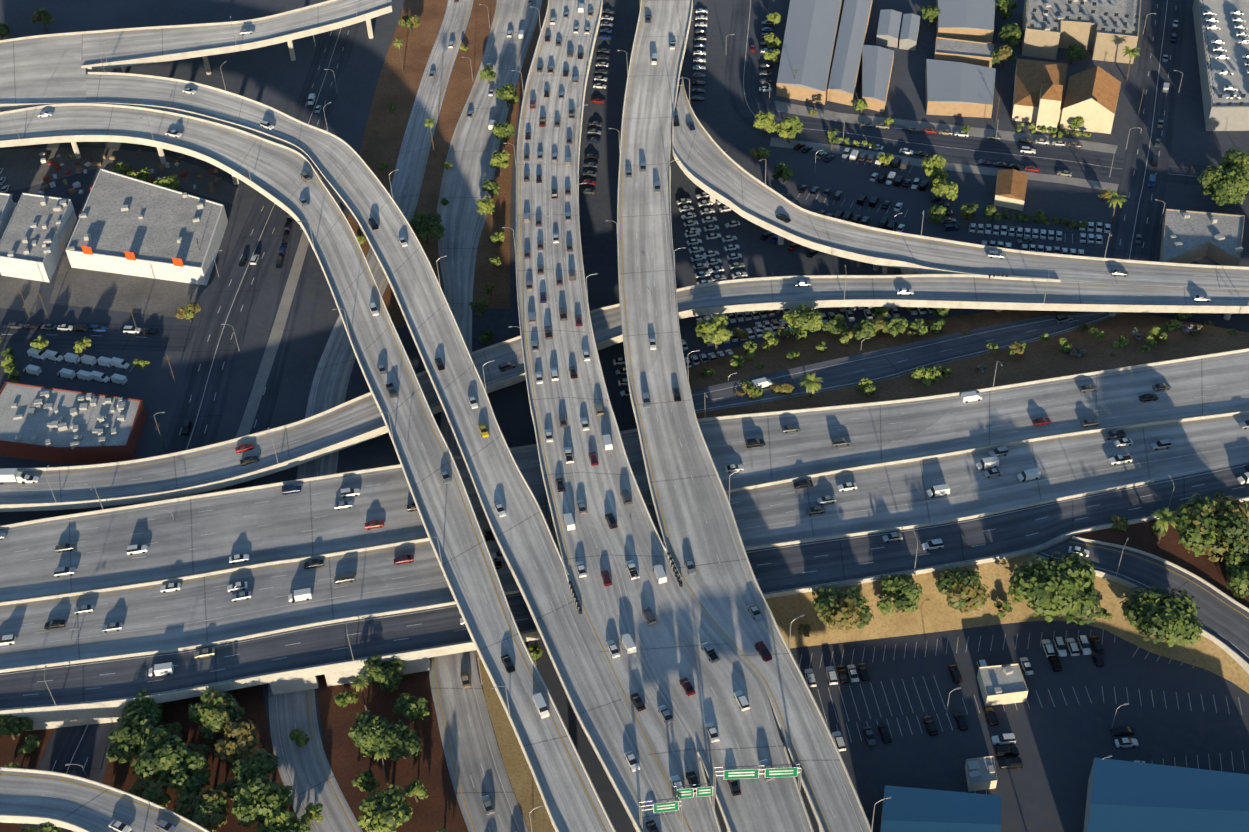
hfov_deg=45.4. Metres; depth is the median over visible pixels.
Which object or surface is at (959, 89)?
warehouse
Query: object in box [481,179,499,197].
tree
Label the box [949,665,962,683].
suv
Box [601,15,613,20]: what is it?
car
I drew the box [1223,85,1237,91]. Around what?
car
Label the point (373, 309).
suv
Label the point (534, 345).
car
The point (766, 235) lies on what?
car
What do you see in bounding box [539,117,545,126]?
pickup
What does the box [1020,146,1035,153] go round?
suv
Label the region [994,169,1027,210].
house
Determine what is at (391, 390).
pickup
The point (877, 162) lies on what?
van
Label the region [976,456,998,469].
van
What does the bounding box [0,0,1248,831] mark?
ground
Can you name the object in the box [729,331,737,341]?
car
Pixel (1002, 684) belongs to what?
building
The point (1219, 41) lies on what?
car
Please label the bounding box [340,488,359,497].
suv
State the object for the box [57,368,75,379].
van
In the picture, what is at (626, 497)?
suv
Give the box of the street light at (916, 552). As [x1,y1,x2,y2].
[913,531,917,570]
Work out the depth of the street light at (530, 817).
318.95 m
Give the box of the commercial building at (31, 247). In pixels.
[0,193,76,282]
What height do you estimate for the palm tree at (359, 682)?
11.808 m
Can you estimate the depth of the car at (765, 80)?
573.56 m
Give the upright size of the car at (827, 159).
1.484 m
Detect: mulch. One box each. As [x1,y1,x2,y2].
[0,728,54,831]
[103,685,297,831]
[317,671,468,831]
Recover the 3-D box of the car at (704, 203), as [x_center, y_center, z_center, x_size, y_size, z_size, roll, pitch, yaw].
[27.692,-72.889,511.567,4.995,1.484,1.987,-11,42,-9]
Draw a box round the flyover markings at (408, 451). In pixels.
[0,107,606,831]
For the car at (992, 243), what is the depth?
485.99 m
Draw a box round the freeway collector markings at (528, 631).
[0,465,1248,708]
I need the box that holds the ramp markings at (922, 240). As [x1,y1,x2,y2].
[673,81,1248,283]
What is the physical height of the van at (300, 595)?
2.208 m
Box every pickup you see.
[165,130,181,137]
[385,383,397,397]
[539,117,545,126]
[544,326,552,339]
[547,66,554,73]
[559,307,566,320]
[564,447,573,463]
[625,560,639,579]
[645,15,651,22]
[669,40,675,48]
[701,642,719,662]
[1102,429,1125,439]
[1109,454,1132,464]
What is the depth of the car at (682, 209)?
509.03 m
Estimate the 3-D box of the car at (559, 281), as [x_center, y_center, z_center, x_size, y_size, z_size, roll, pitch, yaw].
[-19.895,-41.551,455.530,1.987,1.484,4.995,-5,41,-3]
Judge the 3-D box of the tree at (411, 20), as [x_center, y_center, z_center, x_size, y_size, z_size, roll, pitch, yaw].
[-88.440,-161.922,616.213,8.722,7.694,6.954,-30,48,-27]
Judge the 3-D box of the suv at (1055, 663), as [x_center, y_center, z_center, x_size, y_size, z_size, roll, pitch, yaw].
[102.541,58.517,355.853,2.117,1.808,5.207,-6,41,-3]
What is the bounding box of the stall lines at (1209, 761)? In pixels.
[1163,750,1244,770]
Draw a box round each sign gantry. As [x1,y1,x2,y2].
[638,797,682,830]
[673,783,714,814]
[713,764,801,795]
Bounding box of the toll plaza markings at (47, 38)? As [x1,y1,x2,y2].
[0,35,82,87]
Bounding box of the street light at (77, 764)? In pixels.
[65,763,87,778]
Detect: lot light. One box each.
[946,687,960,714]
[1111,703,1127,728]
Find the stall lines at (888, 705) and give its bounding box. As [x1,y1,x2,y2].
[822,692,945,723]
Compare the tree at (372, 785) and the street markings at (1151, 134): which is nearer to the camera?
the tree at (372, 785)
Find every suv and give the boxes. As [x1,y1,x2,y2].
[0,634,15,645]
[54,567,75,577]
[73,324,89,331]
[89,324,107,332]
[123,326,140,333]
[127,544,147,554]
[181,420,191,434]
[240,29,253,34]
[250,254,259,264]
[260,121,273,129]
[275,256,283,267]
[278,246,286,255]
[282,485,301,494]
[284,222,291,231]
[300,171,311,181]
[334,572,354,583]
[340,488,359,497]
[368,218,378,229]
[369,302,378,315]
[448,41,454,47]
[483,531,494,540]
[498,362,516,371]
[507,30,512,36]
[524,213,529,222]
[528,312,535,323]
[530,100,535,107]
[550,17,556,23]
[550,368,558,380]
[551,189,557,198]
[565,157,570,165]
[567,50,573,56]
[568,269,575,280]
[569,109,574,117]
[573,76,578,83]
[594,402,603,415]
[605,513,617,528]
[620,489,632,504]
[640,162,645,172]
[642,392,650,407]
[642,607,656,625]
[654,181,660,192]
[670,775,683,796]
[673,116,679,125]
[686,770,699,791]
[734,690,749,710]
[745,438,764,447]
[755,641,771,661]
[759,759,774,781]
[761,19,773,25]
[761,33,768,38]
[778,192,789,197]
[804,668,816,686]
[810,186,818,195]
[825,666,837,684]
[831,437,851,446]
[832,731,845,751]
[833,191,842,199]
[841,148,850,158]
[851,214,860,222]
[858,153,866,161]
[860,216,869,225]
[866,154,875,162]
[877,174,886,182]
[911,178,919,188]
[921,539,943,550]
[923,716,937,735]
[933,202,948,208]
[943,224,959,231]
[945,210,952,215]
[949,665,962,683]
[977,659,986,668]
[983,706,998,725]
[988,250,1004,258]
[988,446,1008,456]
[991,733,1015,744]
[994,746,1018,757]
[998,758,1022,769]
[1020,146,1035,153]
[1041,639,1054,657]
[1048,654,1062,671]
[1053,637,1066,656]
[1055,314,1072,323]
[1066,638,1079,655]
[1077,635,1090,654]
[1090,636,1103,653]
[1150,439,1170,450]
[1151,156,1157,166]
[1170,33,1175,42]
[1239,419,1248,429]
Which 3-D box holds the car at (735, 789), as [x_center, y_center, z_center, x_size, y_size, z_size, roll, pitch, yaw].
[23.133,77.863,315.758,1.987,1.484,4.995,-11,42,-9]
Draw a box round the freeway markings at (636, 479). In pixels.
[0,353,1248,600]
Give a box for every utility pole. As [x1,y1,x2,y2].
[16,289,29,316]
[37,292,48,319]
[155,422,165,451]
[163,354,175,382]
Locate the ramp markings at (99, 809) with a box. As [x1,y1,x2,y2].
[0,774,198,831]
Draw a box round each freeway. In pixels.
[0,348,1248,605]
[0,413,1248,672]
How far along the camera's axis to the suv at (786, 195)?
512.81 m
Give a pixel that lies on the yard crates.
(77, 184)
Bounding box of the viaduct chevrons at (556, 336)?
[543,115,599,547]
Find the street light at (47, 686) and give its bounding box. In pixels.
[44,665,56,705]
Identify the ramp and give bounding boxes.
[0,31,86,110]
[0,274,1248,511]
[0,767,209,831]
[81,0,391,71]
[672,76,1248,288]
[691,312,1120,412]
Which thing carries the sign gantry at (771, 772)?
on the viaduct at (727, 675)
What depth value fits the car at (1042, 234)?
488.71 m
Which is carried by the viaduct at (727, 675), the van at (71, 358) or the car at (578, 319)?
the car at (578, 319)
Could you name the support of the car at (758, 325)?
on the ground at (1062, 741)
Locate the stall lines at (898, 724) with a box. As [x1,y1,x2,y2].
[836,713,952,741]
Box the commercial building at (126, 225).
[66,168,227,285]
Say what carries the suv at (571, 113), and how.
on the viaduct at (727, 675)
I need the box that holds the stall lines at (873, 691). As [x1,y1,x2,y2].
[817,675,939,705]
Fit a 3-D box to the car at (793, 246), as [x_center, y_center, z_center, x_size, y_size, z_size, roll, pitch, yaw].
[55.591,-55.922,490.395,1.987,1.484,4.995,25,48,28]
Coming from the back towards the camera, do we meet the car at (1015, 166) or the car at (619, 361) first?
the car at (1015, 166)
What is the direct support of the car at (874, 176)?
on the ground at (1062, 741)
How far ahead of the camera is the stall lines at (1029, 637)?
362.16 m
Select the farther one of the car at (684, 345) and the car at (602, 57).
the car at (602, 57)
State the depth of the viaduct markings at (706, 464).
386.34 m
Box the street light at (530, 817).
[529,804,543,831]
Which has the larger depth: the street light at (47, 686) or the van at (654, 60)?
the van at (654, 60)
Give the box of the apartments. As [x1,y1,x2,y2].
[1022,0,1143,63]
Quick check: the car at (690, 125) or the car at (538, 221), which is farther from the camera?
the car at (690, 125)
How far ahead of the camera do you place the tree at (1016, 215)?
497.02 m
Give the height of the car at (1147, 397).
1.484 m
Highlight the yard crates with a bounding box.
[38,149,221,194]
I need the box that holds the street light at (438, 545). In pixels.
[423,537,442,564]
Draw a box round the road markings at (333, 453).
[276,0,469,831]
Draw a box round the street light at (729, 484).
[729,470,742,502]
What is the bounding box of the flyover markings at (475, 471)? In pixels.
[93,77,672,831]
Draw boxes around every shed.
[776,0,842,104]
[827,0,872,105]
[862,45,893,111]
[876,9,901,47]
[899,13,919,50]
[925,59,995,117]
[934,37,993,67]
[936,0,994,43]
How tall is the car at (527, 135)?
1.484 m
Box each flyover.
[0,72,684,831]
[0,103,615,831]
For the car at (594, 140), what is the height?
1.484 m
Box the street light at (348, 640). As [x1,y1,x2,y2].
[345,621,353,660]
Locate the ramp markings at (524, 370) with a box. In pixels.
[0,280,1235,501]
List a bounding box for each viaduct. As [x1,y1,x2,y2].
[515,0,721,831]
[547,0,813,831]
[617,0,872,831]
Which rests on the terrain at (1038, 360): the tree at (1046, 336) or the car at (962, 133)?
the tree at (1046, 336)
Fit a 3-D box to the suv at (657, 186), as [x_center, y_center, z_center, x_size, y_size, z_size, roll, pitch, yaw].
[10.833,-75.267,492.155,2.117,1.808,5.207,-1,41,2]
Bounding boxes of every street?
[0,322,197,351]
[21,22,359,831]
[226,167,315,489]
[724,0,1248,192]
[1105,0,1186,260]
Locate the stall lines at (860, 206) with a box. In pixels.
[799,193,907,216]
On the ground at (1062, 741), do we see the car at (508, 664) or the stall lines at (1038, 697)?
the stall lines at (1038, 697)
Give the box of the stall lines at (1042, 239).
[969,225,1102,243]
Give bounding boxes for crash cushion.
[568,581,581,613]
[667,552,682,586]
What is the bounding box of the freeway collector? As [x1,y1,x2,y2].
[0,462,1248,717]
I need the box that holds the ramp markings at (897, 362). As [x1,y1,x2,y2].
[692,312,1116,410]
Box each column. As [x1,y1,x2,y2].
[71,142,80,158]
[157,148,165,163]
[202,56,210,74]
[232,175,238,184]
[287,40,295,60]
[366,19,372,38]
[710,195,715,203]
[778,235,783,244]
[873,264,879,270]
[1224,313,1231,319]
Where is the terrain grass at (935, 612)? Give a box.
[766,556,1248,693]
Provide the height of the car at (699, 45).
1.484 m
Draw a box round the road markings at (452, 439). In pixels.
[434,0,537,831]
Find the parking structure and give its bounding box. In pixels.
[1192,0,1248,130]
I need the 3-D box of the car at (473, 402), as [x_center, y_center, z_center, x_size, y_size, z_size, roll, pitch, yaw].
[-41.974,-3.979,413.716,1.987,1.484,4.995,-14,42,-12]
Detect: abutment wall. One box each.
[21,709,123,730]
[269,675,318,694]
[324,658,430,685]
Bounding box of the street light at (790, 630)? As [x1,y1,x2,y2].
[789,614,804,650]
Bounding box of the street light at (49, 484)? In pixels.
[46,465,56,502]
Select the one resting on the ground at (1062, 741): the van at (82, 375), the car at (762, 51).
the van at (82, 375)
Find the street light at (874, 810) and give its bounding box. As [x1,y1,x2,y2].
[871,796,890,830]
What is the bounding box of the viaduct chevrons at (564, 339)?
[547,115,619,547]
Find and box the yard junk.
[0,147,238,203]
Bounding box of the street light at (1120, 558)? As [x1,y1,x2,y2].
[1116,538,1128,576]
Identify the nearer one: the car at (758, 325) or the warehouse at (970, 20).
the car at (758, 325)
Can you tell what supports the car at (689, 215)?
on the ground at (1062, 741)
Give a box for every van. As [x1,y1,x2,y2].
[23,364,41,375]
[27,348,44,359]
[43,350,62,361]
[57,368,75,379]
[62,353,79,363]
[74,370,90,380]
[78,354,95,365]
[90,370,108,382]
[95,356,110,367]
[108,374,127,384]
[110,357,129,369]
[148,662,173,676]
[288,588,311,602]
[308,93,315,104]
[488,120,495,129]
[518,30,525,38]
[533,692,549,718]
[563,513,575,530]
[578,3,584,12]
[602,434,612,450]
[620,633,635,653]
[651,53,657,64]
[653,564,666,583]
[752,377,772,387]
[833,209,843,218]
[842,211,852,220]
[849,150,858,160]
[857,194,866,204]
[869,196,878,207]
[875,152,884,164]
[877,216,887,228]
[886,171,895,184]
[886,220,896,230]
[891,157,900,167]
[894,175,903,186]
[900,158,909,168]
[919,180,928,190]
[926,484,949,497]
[961,391,981,402]
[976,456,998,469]
[1017,468,1040,481]
[1148,174,1155,187]
[1162,82,1169,92]
[1237,472,1248,484]
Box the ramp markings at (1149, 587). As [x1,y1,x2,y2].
[1042,541,1248,657]
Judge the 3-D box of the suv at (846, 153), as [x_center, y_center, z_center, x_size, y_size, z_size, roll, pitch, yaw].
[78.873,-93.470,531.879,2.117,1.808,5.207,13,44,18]
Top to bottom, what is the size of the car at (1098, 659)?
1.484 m
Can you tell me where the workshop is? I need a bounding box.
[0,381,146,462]
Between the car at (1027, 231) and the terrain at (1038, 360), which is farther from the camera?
the car at (1027, 231)
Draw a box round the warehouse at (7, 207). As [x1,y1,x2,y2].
[0,193,14,240]
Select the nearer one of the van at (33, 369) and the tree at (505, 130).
the van at (33, 369)
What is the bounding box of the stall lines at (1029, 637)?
[966,629,1114,650]
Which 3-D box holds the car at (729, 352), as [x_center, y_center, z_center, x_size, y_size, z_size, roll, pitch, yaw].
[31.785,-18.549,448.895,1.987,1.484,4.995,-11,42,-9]
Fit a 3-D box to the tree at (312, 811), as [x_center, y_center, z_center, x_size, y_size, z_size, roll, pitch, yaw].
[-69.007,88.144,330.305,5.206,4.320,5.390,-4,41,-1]
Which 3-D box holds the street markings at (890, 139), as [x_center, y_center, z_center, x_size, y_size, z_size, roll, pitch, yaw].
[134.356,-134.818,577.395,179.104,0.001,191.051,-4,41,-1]
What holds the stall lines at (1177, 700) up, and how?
on the ground at (1062, 741)
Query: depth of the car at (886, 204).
505.64 m
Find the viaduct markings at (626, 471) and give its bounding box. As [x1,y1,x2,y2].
[549,0,805,831]
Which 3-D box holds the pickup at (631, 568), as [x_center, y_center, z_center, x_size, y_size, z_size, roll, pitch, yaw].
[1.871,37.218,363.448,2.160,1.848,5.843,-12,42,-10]
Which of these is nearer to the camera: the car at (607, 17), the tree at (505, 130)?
the tree at (505, 130)
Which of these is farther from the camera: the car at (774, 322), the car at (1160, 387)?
the car at (774, 322)
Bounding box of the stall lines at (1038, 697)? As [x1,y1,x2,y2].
[962,686,1091,712]
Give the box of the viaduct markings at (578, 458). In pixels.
[520,0,716,831]
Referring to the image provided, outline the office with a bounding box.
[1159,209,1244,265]
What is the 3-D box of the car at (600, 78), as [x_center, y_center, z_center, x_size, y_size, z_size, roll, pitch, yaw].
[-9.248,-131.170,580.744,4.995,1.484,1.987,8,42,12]
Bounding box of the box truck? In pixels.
[0,468,26,484]
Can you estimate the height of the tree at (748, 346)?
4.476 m
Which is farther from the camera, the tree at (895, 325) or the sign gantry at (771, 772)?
the tree at (895, 325)
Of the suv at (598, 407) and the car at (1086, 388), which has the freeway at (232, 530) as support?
the car at (1086, 388)
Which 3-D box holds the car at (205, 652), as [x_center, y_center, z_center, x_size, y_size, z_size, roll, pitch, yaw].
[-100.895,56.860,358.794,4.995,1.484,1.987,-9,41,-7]
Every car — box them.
[0,177,6,184]
[0,185,9,192]
[0,533,5,539]
[7,322,23,328]
[24,323,40,329]
[25,475,38,482]
[37,111,51,117]
[40,324,56,330]
[44,619,65,629]
[55,543,75,552]
[56,324,72,330]
[73,605,94,614]
[101,622,122,632]
[109,819,131,831]
[140,328,157,334]
[154,819,177,831]
[160,583,180,592]
[182,88,195,94]
[194,648,214,658]
[227,582,247,591]
[229,554,248,563]
[231,591,250,601]
[235,443,253,452]
[239,256,247,265]
[240,456,258,465]
[282,233,288,242]
[299,197,308,206]
[304,559,323,568]
[315,105,321,112]
[334,501,352,509]
[365,520,384,529]
[377,363,386,375]
[394,555,413,564]
[398,236,407,246]
[407,503,416,511]
[429,71,434,77]
[435,358,444,370]
[440,469,450,483]
[460,671,470,688]
[467,111,473,117]
[468,395,477,408]
[478,423,488,437]
[481,795,494,815]
[488,89,494,95]
[491,550,503,559]
[493,561,501,568]
[494,502,505,516]
[501,654,514,672]
[524,152,529,160]
[524,173,529,181]
[524,249,530,258]
[525,131,530,139]
[526,280,532,290]
[531,340,538,351]
[535,371,542,383]
[536,174,541,182]
[536,217,541,226]
[537,65,542,71]
[537,152,542,160]
[537,240,543,249]
[537,264,543,274]
[540,292,546,302]
[544,90,549,96]
[544,429,552,441]
[545,35,550,41]
[552,153,557,161]
[553,233,558,242]
[554,119,560,126]
[555,477,564,491]
[556,39,561,45]
[556,275,562,285]
[559,92,564,99]
[559,414,567,427]
[563,12,568,18]
[563,69,568,76]
[565,186,570,195]
[565,212,570,221]
[566,136,572,144]
[566,242,572,251]
[569,366,577,378]
[573,27,579,32]
[575,315,582,325]
[576,561,586,577]
[577,500,586,514]
[578,52,583,58]
[580,417,589,430]
[581,188,595,194]
[582,179,596,185]
[582,349,589,360]
[583,171,596,176]
[584,27,590,33]
[584,162,597,168]
[585,153,598,159]
[587,137,600,142]
[588,10,593,16]
[588,129,601,134]
[589,121,602,126]
[589,452,598,465]
[591,98,604,103]
[593,83,606,88]
[594,76,606,81]
[595,69,607,74]
[596,55,609,60]
[596,62,608,67]
[597,48,609,53]
[599,35,611,39]
[600,28,612,33]
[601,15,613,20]
[601,22,612,26]
[601,570,611,585]
[602,9,613,13]
[606,640,619,657]
[613,357,625,364]
[615,368,626,375]
[618,378,627,385]
[620,389,629,396]
[624,750,639,771]
[626,169,631,178]
[630,692,645,711]
[645,820,658,831]
[649,337,656,349]
[658,705,673,724]
[672,388,680,401]
[676,198,691,204]
[679,205,693,212]
[679,677,695,695]
[681,212,695,219]
[681,339,687,350]
[683,220,698,226]
[684,231,699,237]
[684,357,691,367]
[684,558,695,574]
[685,227,700,232]
[686,121,694,130]
[686,238,701,245]
[688,246,703,253]
[690,255,705,261]
[691,96,703,101]
[691,355,699,364]
[692,72,704,77]
[692,80,704,85]
[692,88,704,92]
[692,263,708,269]
[693,50,705,55]
[693,57,705,62]
[693,65,705,69]
[694,36,706,40]
[694,43,705,47]
[694,271,710,278]
[695,15,707,19]
[695,22,706,26]
[695,29,706,33]
[696,8,707,13]
[696,192,709,198]
[696,280,711,284]
[698,200,712,206]
[699,353,707,361]
[700,208,714,214]
[702,216,716,222]
[703,250,718,257]
[704,224,718,231]
[705,722,719,742]
[706,233,720,239]
[706,258,721,265]
[708,266,723,273]
[708,352,716,359]
[710,275,726,281]
[717,351,724,356]
[719,206,732,212]
[721,235,736,242]
[724,244,739,250]
[724,464,743,472]
[725,220,739,227]
[725,349,733,355]
[726,253,741,260]
[726,313,735,322]
[727,779,741,795]
[729,262,744,269]
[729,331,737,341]
[731,271,747,278]
[734,312,743,321]
[742,311,751,320]
[746,328,754,338]
[747,603,762,620]
[750,45,754,51]
[751,311,759,318]
[753,327,762,337]
[755,322,763,332]
[758,310,766,317]
[759,78,771,83]
[759,86,771,91]
[760,48,772,53]
[760,63,772,68]
[760,71,772,75]
[760,231,771,240]
[761,27,773,31]
[762,326,769,332]
[763,320,771,330]
[766,310,774,316]
[769,235,777,243]
[770,324,777,334]
[771,319,778,328]
[776,214,790,222]
[778,322,786,330]
[779,319,787,329]
[781,425,799,432]
[788,242,799,250]
[793,143,804,150]
[793,479,812,488]
[795,280,811,286]
[798,185,806,193]
[801,146,812,153]
[805,506,824,514]
[806,249,818,257]
[816,151,827,159]
[816,210,825,214]
[816,495,835,504]
[819,313,827,323]
[822,188,830,197]
[823,154,834,162]
[828,312,834,318]
[836,666,847,683]
[837,482,856,491]
[839,140,852,145]
[839,307,846,311]
[846,310,854,321]
[847,665,858,681]
[854,142,867,147]
[858,663,869,680]
[860,121,873,127]
[863,309,872,319]
[863,726,875,745]
[869,144,883,150]
[869,173,877,181]
[876,123,889,128]
[878,724,891,743]
[881,200,890,209]
[882,533,902,542]
[890,307,899,316]
[891,124,905,130]
[894,202,902,211]
[896,224,904,231]
[897,288,913,294]
[899,148,913,154]
[903,179,910,187]
[907,126,920,131]
[910,307,916,314]
[915,150,928,156]
[917,307,925,313]
[923,128,936,133]
[930,196,944,201]
[939,129,952,135]
[941,217,955,223]
[954,131,968,136]
[954,712,967,730]
[969,223,975,232]
[977,159,991,165]
[977,224,983,232]
[982,468,1002,477]
[985,224,991,233]
[987,134,1000,139]
[989,240,995,246]
[993,161,1007,167]
[993,225,998,234]
[997,241,1003,247]
[1000,225,1006,235]
[1005,243,1011,248]
[1007,226,1020,232]
[1008,228,1014,235]
[1009,163,1023,169]
[1016,228,1022,236]
[1016,237,1032,244]
[1019,137,1032,143]
[1020,657,1032,674]
[1021,244,1027,250]
[1024,228,1030,236]
[1025,166,1039,172]
[1029,244,1035,251]
[1032,229,1038,237]
[1032,417,1050,425]
[1035,139,1049,144]
[1037,245,1043,251]
[1040,229,1045,238]
[1045,246,1051,252]
[1048,230,1053,239]
[1052,141,1065,146]
[1053,246,1059,253]
[1056,231,1061,240]
[1057,170,1071,176]
[1061,248,1067,254]
[1068,142,1082,148]
[1068,546,1088,556]
[1069,248,1075,254]
[1078,249,1083,255]
[1078,384,1097,392]
[1079,233,1085,242]
[1080,419,1099,426]
[1087,222,1093,231]
[1088,234,1093,243]
[1091,650,1103,666]
[1095,234,1101,243]
[1096,222,1101,231]
[1104,224,1110,232]
[1110,726,1134,736]
[1111,269,1127,276]
[1113,438,1132,446]
[1114,738,1137,747]
[1135,234,1141,243]
[1139,393,1157,401]
[1152,383,1171,391]
[1154,138,1160,146]
[1157,120,1163,127]
[1162,55,1167,61]
[1173,20,1177,26]
[1193,295,1210,301]
[1203,10,1216,15]
[1205,17,1218,22]
[1207,24,1220,29]
[1210,39,1224,44]
[1213,46,1226,51]
[1215,54,1229,59]
[1219,69,1233,74]
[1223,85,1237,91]
[1225,94,1240,99]
[1230,10,1243,15]
[1232,17,1245,22]
[1234,24,1247,29]
[1236,31,1248,36]
[1238,39,1248,43]
[1242,54,1248,58]
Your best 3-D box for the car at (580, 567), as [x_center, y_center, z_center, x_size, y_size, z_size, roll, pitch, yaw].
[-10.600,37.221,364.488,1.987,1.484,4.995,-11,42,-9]
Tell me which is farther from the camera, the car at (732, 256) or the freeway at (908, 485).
the car at (732, 256)
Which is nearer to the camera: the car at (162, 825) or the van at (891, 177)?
the car at (162, 825)
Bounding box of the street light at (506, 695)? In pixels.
[490,686,509,713]
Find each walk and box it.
[214,129,327,491]
[770,137,1118,191]
[775,101,1117,153]
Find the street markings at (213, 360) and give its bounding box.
[38,29,348,826]
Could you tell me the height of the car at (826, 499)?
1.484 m
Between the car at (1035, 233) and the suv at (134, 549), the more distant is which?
the car at (1035, 233)
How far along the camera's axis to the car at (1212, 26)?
572.08 m
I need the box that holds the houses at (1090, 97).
[1012,59,1120,133]
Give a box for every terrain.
[347,0,447,256]
[473,0,546,308]
[696,312,1248,418]
[1072,501,1248,607]
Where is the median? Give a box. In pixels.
[382,0,496,327]
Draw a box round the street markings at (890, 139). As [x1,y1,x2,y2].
[743,0,1199,176]
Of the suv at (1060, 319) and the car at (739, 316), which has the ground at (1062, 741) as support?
the car at (739, 316)
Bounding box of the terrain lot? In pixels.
[686,310,1082,389]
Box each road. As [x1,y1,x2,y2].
[268,0,473,831]
[429,0,541,831]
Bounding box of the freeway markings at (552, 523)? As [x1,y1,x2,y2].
[0,415,1248,668]
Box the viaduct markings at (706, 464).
[621,0,862,831]
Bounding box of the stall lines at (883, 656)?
[799,639,957,668]
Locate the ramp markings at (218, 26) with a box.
[83,1,382,54]
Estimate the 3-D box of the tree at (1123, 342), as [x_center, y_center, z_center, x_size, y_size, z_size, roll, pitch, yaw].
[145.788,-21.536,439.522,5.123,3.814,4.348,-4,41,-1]
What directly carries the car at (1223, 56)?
on the parking structure
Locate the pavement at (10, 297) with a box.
[0,273,40,312]
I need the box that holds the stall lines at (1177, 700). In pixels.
[1102,687,1241,713]
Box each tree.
[0,23,10,39]
[0,714,32,739]
[1,347,13,356]
[1,354,13,366]
[4,364,15,373]
[4,762,27,768]
[8,374,20,382]
[10,367,19,375]
[18,734,40,754]
[20,822,60,831]
[30,335,48,349]
[31,9,54,31]
[73,337,91,354]
[106,746,126,763]
[107,707,158,761]
[110,162,128,175]
[120,688,162,727]
[126,167,150,181]
[128,775,171,807]
[130,724,190,782]
[132,358,149,369]
[153,174,179,189]
[163,722,183,737]
[165,752,210,803]
[172,788,228,831]
[175,302,200,321]
[187,742,210,757]
[188,688,244,740]
[213,719,259,762]
[216,777,238,799]
[231,772,294,827]
[232,748,279,788]
[256,807,310,831]
[289,728,309,747]
[301,802,323,824]
[333,690,357,707]
[348,672,369,710]
[348,710,390,756]
[352,770,380,791]
[356,236,365,244]
[358,784,412,831]
[363,651,405,691]
[369,740,390,784]
[377,161,387,170]
[379,719,422,760]
[389,103,395,110]
[392,38,403,72]
[392,693,428,722]
[398,14,419,31]
[405,779,427,801]
[409,211,444,243]
[423,118,435,158]
[437,828,447,831]
[440,198,448,205]
[444,162,452,169]
[459,45,467,50]
[469,298,488,316]
[476,196,494,216]
[479,330,494,343]
[480,64,496,83]
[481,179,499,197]
[484,282,494,296]
[489,150,509,174]
[490,231,504,243]
[490,256,500,268]
[492,121,514,145]
[495,82,518,106]
[528,644,542,664]
[695,315,731,350]
[701,367,714,375]
[730,355,743,367]
[732,327,748,339]
[734,379,763,399]
[743,341,756,360]
[749,147,770,163]
[753,111,775,136]
[755,362,762,368]
[762,331,778,349]
[764,32,781,50]
[764,49,779,64]
[766,12,780,28]
[770,382,793,394]
[772,161,793,182]
[775,116,802,142]
[776,326,789,339]
[783,304,822,338]
[785,351,799,359]
[797,623,811,636]
[800,372,823,396]
[808,109,817,115]
[812,584,873,630]
[815,341,826,351]
[822,313,848,334]
[827,128,838,152]
[839,331,852,345]
[844,137,849,145]
[853,99,867,112]
[853,319,876,340]
[856,377,876,394]
[869,141,876,148]
[871,314,889,333]
[872,307,888,315]
[877,153,893,168]
[877,572,921,614]
[884,117,893,124]
[886,316,907,336]
[905,331,915,336]
[907,318,927,335]
[910,366,942,385]
[921,6,940,26]
[922,154,948,186]
[927,204,946,224]
[927,319,945,334]
[930,178,958,201]
[932,308,949,317]
[935,565,989,613]
[936,364,952,377]
[960,203,978,219]
[960,329,970,334]
[961,125,970,131]
[974,364,987,372]
[983,205,1002,222]
[986,343,998,350]
[991,45,1016,68]
[994,600,1012,618]
[996,0,1017,19]
[998,23,1024,47]
[1003,209,1009,218]
[1007,551,1101,625]
[1008,342,1025,356]
[1012,212,1022,220]
[1015,122,1023,132]
[1021,213,1029,222]
[1027,123,1035,132]
[1031,213,1039,223]
[1036,210,1045,216]
[1037,126,1046,132]
[1039,215,1049,224]
[1039,332,1049,341]
[1048,128,1058,132]
[1051,216,1059,222]
[1052,131,1062,137]
[1058,218,1067,223]
[1059,337,1072,352]
[1064,43,1086,63]
[1065,219,1076,228]
[1069,349,1085,357]
[1070,116,1084,130]
[1073,131,1081,136]
[1077,220,1087,227]
[1077,323,1089,332]
[1083,132,1090,136]
[1088,328,1104,338]
[1095,608,1112,619]
[1098,189,1111,200]
[1107,190,1126,223]
[1111,514,1128,531]
[1112,335,1128,348]
[1119,586,1202,646]
[1122,46,1140,80]
[1131,327,1141,339]
[1137,345,1150,352]
[1145,326,1167,345]
[1150,507,1178,543]
[1150,524,1165,536]
[1161,319,1182,331]
[1172,493,1248,561]
[1175,313,1191,318]
[1182,324,1202,335]
[1197,165,1248,205]
[1204,321,1213,325]
[1213,491,1229,500]
[1221,146,1248,173]
[1223,548,1248,597]
[1228,328,1236,334]
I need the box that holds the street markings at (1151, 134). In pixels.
[1120,0,1170,259]
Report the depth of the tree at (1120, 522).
378.28 m

